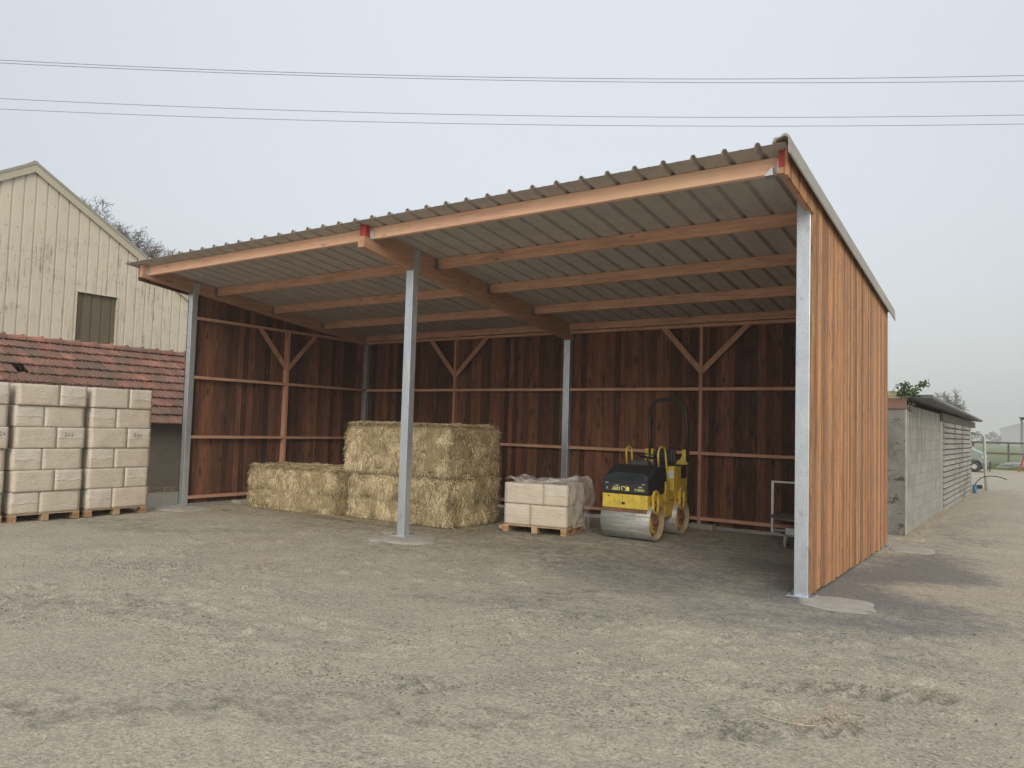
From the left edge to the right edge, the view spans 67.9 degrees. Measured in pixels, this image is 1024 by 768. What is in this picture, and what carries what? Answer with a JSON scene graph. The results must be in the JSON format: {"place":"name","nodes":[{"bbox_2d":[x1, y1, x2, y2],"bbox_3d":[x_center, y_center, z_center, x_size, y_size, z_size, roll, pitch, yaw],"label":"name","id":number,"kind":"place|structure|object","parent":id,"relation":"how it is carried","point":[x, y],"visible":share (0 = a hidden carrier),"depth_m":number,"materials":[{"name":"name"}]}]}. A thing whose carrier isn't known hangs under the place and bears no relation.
{"place":"outdoors","nodes":[
{"label":"outdoors","id":0,"kind":"place"},
{"bbox_2d":[0,382,9,514],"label":"wrapped load","id":1,"kind":"object","parent":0,"point":[4,395],"visible":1,"depth_m":11.61},
{"bbox_2d":[0,98,1008,117],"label":"overhead cable","id":2,"kind":"object","parent":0,"point":[518,115],"visible":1,"depth_m":16.65,"materials":[{"name":"black rubber"}]},
{"bbox_2d":[4,63,1008,82],"bbox_3d":[1.356,-6.410,15.023,43.559,0.915,0.010,2,-3,1],"label":"overhead cable","id":3,"kind":"object","parent":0,"point":[562,81],"visible":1,"depth_m":14.99,"materials":[{"name":"black rubber"}]},
{"bbox_2d":[6,109,1006,125],"bbox_3d":[1.466,-6.308,17.162,49.834,0.986,0.010,2,-3,2],"label":"overhead cable","id":4,"kind":"object","parent":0,"point":[465,123],"visible":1,"depth_m":17.25,"materials":[{"name":"black rubber"}]},
{"bbox_2d":[0,469,1023,767],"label":"ground","id":5,"kind":"structure","parent":0,"point":[86,689],"depth_m":5.87,"materials":[{"name":"grey gravel"}]},
{"bbox_2d":[0,510,78,522],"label":"wooden pallet","id":6,"kind":"object","parent":5,"relation":"on","point":[41,516],"visible":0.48,"depth_m":12.13,"materials":[{"name":"brown wood"}]},
{"bbox_2d":[1,383,87,514],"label":"wrapped load","id":7,"kind":"object","parent":6,"relation":"on","point":[43,461],"visible":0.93,"depth_m":12.09},
{"bbox_2d":[0,332,185,492],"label":"tiled outbuilding","id":8,"kind":"structure","parent":5,"relation":"on","point":[159,373],"depth_m":17.35,"materials":[{"name":"tile"}]},
{"bbox_2d":[5,351,120,387],"bbox_3d":[-9.643,-0.169,15.778,1.177,1.187,2.936,-1,-4,35],"label":"dead creeper","id":9,"kind":"object","parent":8,"relation":"on","point":[36,380],"visible":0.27,"depth_m":15.83,"materials":[{"name":"brown plant"}]},
{"bbox_2d":[0,161,188,351],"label":"metal barn","id":10,"kind":"structure","parent":5,"relation":"on","point":[66,271],"depth_m":20.58,"materials":[{"name":"metal"}]},
{"bbox_2d":[66,505,145,516],"bbox_3d":[-7.258,2.185,13.382,1.190,0.120,1.040,-1,-4,35],"label":"wooden pallet","id":11,"kind":"object","parent":5,"relation":"on","point":[113,511],"visible":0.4,"depth_m":13.06,"materials":[{"name":"brown wood"}]},
{"bbox_2d":[77,387,152,509],"bbox_3d":[-7.193,1.109,13.421,1.207,2.048,1.084,-1,-4,35],"label":"wrapped load","id":12,"kind":"object","parent":11,"relation":"on","point":[115,458],"visible":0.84,"depth_m":13.02},
{"bbox_2d":[80,196,176,257],"bbox_3d":[-18.663,-2.400,32.734,8.714,10.806,9.864,2,-3,3],"label":"bare tree","id":13,"kind":"object","parent":5,"relation":"on","point":[151,253],"visible":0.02,"depth_m":33.17,"materials":[{"name":"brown plant"}]},
{"bbox_2d":[152,505,212,511],"bbox_3d":[-6.172,2.323,14.191,1.156,0.058,0.850,0,-3,20],"label":"concrete pad","id":14,"kind":"object","parent":5,"relation":"on","point":[176,508],"visible":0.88,"depth_m":14.06,"materials":[{"name":"grey concrete"}]},
{"bbox_2d":[245,461,349,515],"bbox_3d":[-3.832,1.978,14.716,2.526,0.925,1.381,0,-4,29],"label":"hay bale","id":15,"kind":"object","parent":5,"relation":"on","point":[319,487],"visible":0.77,"depth_m":14.15},
{"bbox_2d":[368,534,437,544],"bbox_3d":[-1.577,2.281,11.171,1.024,0.071,0.905,1,-3,16],"label":"concrete pad","id":16,"kind":"object","parent":5,"relation":"on","point":[416,540],"visible":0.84,"depth_m":10.96,"materials":[{"name":"grey concrete"}]},
{"bbox_2d":[343,469,501,528],"bbox_3d":[-1.623,1.978,13.691,2.646,0.934,1.601,-1,-4,35],"label":"hay bale","id":17,"kind":"object","parent":5,"relation":"on","point":[454,503],"visible":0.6,"depth_m":13.04},
{"bbox_2d":[342,420,501,479],"bbox_3d":[-1.621,1.147,13.743,2.677,0.971,1.613,-1,-4,34],"label":"hay bale","id":18,"kind":"object","parent":17,"relation":"on","point":[443,450],"visible":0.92,"depth_m":13.13},
{"bbox_2d":[0,502,955,750],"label":"loose straw","id":19,"kind":"object","parent":5,"relation":"on","point":[346,517],"visible":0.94,"depth_m":12.73,"materials":[{"name":"beige plant"}]},
{"bbox_2d":[125,133,895,598],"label":"open shed","id":20,"kind":"structure","parent":5,"relation":"on","point":[737,303],"depth_m":13.16,"materials":[{"name":"wood"}]},
{"bbox_2d":[503,523,584,536],"bbox_3d":[0.540,2.371,12.628,1.100,0.120,0.930,0,-4,24],"label":"wooden pallet","id":21,"kind":"object","parent":5,"relation":"on","point":[565,532],"visible":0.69,"depth_m":12.35,"materials":[{"name":"brown wood"}]},
{"bbox_2d":[504,479,584,527],"bbox_3d":[0.611,1.998,12.655,1.254,1.004,1.002,0,-4,24],"label":"wrapped load","id":22,"kind":"object","parent":21,"relation":"on","point":[554,504],"visible":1,"depth_m":12.28},
{"bbox_2d":[600,398,689,540],"bbox_3d":[2.217,1.333,12.495,0.900,2.274,1.616,-1,-4,35],"label":"road roller","id":23,"kind":"object","parent":5,"relation":"on","point":[646,499],"visible":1,"depth_m":12.01,"materials":[{"name":"metal"}]},
{"bbox_2d":[770,481,794,548],"bbox_3d":[4.641,2.026,11.799,1.315,0.955,1.377,-1,-4,35],"label":"wheeled trolley","id":24,"kind":"object","parent":5,"relation":"on","point":[788,531],"visible":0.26,"depth_m":12.01,"materials":[{"name":"metal"}]},
{"bbox_2d":[752,710,826,726],"bbox_3d":[1.631,1.982,4.496,0.425,0.005,0.101,0,-4,26],"label":"straw stalk","id":25,"kind":"object","parent":5,"relation":"on","point":[787,722],"visible":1,"depth_m":4.45,"materials":[{"name":"beige plant"}]},
{"bbox_2d":[798,596,875,613],"bbox_3d":[3.308,2.239,7.699,0.830,0.050,0.756,-1,-4,35],"label":"concrete pad","id":26,"kind":"object","parent":5,"relation":"on","point":[838,604],"visible":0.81,"depth_m":7.65,"materials":[{"name":"grey concrete"}]},
{"bbox_2d":[889,545,934,553],"bbox_3d":[6.122,2.539,11.630,0.666,0.058,0.897,-1,-4,35],"label":"concrete pad","id":27,"kind":"object","parent":5,"relation":"on","point":[911,549],"visible":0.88,"depth_m":11.51,"materials":[{"name":"grey concrete"}]},
{"bbox_2d":[887,391,982,541],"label":"block outbuilding","id":28,"kind":"structure","parent":5,"relation":"on","point":[929,463],"depth_m":14.84,"materials":[{"name":"concrete"}]},
{"bbox_2d":[893,379,929,412],"bbox_3d":[6.782,0.204,13.089,0.715,0.567,0.315,0,-3,23],"label":"ivy","id":29,"kind":"object","parent":28,"relation":"attached to","point":[907,391],"visible":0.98,"depth_m":13.02,"materials":[{"name":"green plant"}]},
{"bbox_2d":[942,421,954,509],"bbox_3d":[10.742,2.007,18.743,0.080,2.130,2.410,-1,-4,35],"label":"slatted door","id":30,"kind":"structure","parent":28,"relation":"in","point":[948,482],"depth_m":18.66,"materials":[{"name":"grey wood"}]},
{"bbox_2d":[952,423,963,503],"bbox_3d":[12.188,2.165,20.801,0.080,2.130,2.430,-1,-4,35],"label":"slatted door","id":31,"kind":"structure","parent":28,"relation":"in","point":[958,455],"depth_m":20.67,"materials":[{"name":"grey wood"}]},
{"bbox_2d":[961,425,971,497],"bbox_3d":[13.774,2.339,23.065,0.080,2.130,2.870,-1,-4,35],"label":"slatted door","id":32,"kind":"structure","parent":28,"relation":"in","point":[966,430],"depth_m":22.92,"materials":[{"name":"grey wood"}]},
{"bbox_2d":[971,432,987,490],"bbox_3d":[16.012,2.674,26.139,0.556,2.041,0.089,-1,-4,35],"label":"vent pipe","id":33,"kind":"object","parent":5,"relation":"on","point":[984,457],"visible":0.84,"depth_m":26.00,"materials":[{"name":"grey metal"}]},
{"bbox_2d":[970,445,988,471],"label":"parked van","id":34,"kind":"object","parent":5,"relation":"on","point":[977,464],"visible":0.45,"depth_m":40.85,"materials":[{"name":"paint"}]},
{"bbox_2d":[972,476,1006,492],"bbox_3d":[15.200,3.238,24.220,0.939,0.649,0.135,-1,-4,35],"label":"water hydrant","id":35,"kind":"object","parent":5,"relation":"on","point":[975,487],"visible":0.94,"depth_m":24.38,"materials":[{"name":"blue plastic"}]},
{"bbox_2d":[1018,455,1023,471],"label":"red implement","id":36,"kind":"object","parent":5,"relation":"on","point":[1020,466],"visible":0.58,"depth_m":42.55,"materials":[{"name":"red metal"}]},
{"bbox_2d":[0,0,1023,441],"label":"sky","id":37,"kind":"structure","parent":0,"point":[935,211],"materials":[{"name":"white"}]},
{"bbox_2d":[4,60,1023,78],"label":"overhead cable","id":38,"kind":"object","parent":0,"point":[503,77],"visible":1,"depth_m":14.86,"materials":[{"name":"black rubber"}]},
{"bbox_2d":[971,443,1023,464],"bbox_3d":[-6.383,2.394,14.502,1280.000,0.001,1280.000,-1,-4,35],"label":"field","id":39,"kind":"structure","parent":0,"point":[997,458],"depth_m":126.09,"materials":[{"name":"green plant"}]},
{"bbox_2d":[935,388,968,410],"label":"bare tree","id":40,"kind":"object","parent":39,"relation":"on","point":[955,403],"visible":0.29,"depth_m":85.72,"materials":[{"name":"grey plant"}]},
{"bbox_2d":[970,431,1001,444],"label":"wood","id":41,"kind":"object","parent":39,"relation":"on","point":[988,437],"visible":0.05,"depth_m":345.27,"materials":[{"name":"grey plant"}]},
{"bbox_2d":[971,441,1023,462],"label":"paddock fence","id":42,"kind":"object","parent":39,"relation":"on","point":[1008,453],"visible":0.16,"depth_m":52.75,"materials":[{"name":"brown wood"}]},
{"bbox_2d":[982,463,1023,470],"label":"grass","id":43,"kind":"structure","parent":0,"point":[993,466],"depth_m":45.54,"materials":[{"name":"green plant"}]},
{"bbox_2d":[999,422,1023,445],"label":"barn","id":44,"kind":"structure","parent":0,"point":[1011,433],"depth_m":355.98,"materials":[{"name":"grey metal"}]},
{"bbox_2d":[1019,417,1023,461],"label":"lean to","id":45,"kind":"object","parent":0,"point":[1021,434],"visible":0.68,"depth_m":58.20,"materials":[{"name":"grey metal"}]},
{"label":"steel bar","id":46,"kind":"object","parent":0,"visible":0},
{"bbox_2d":[998,465,1023,466],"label":"steel bar","id":47,"kind":"object","parent":46,"relation":"on","point":[1011,465],"visible":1,"depth_m":47.21,"materials":[{"name":"grey metal"}]}
]}

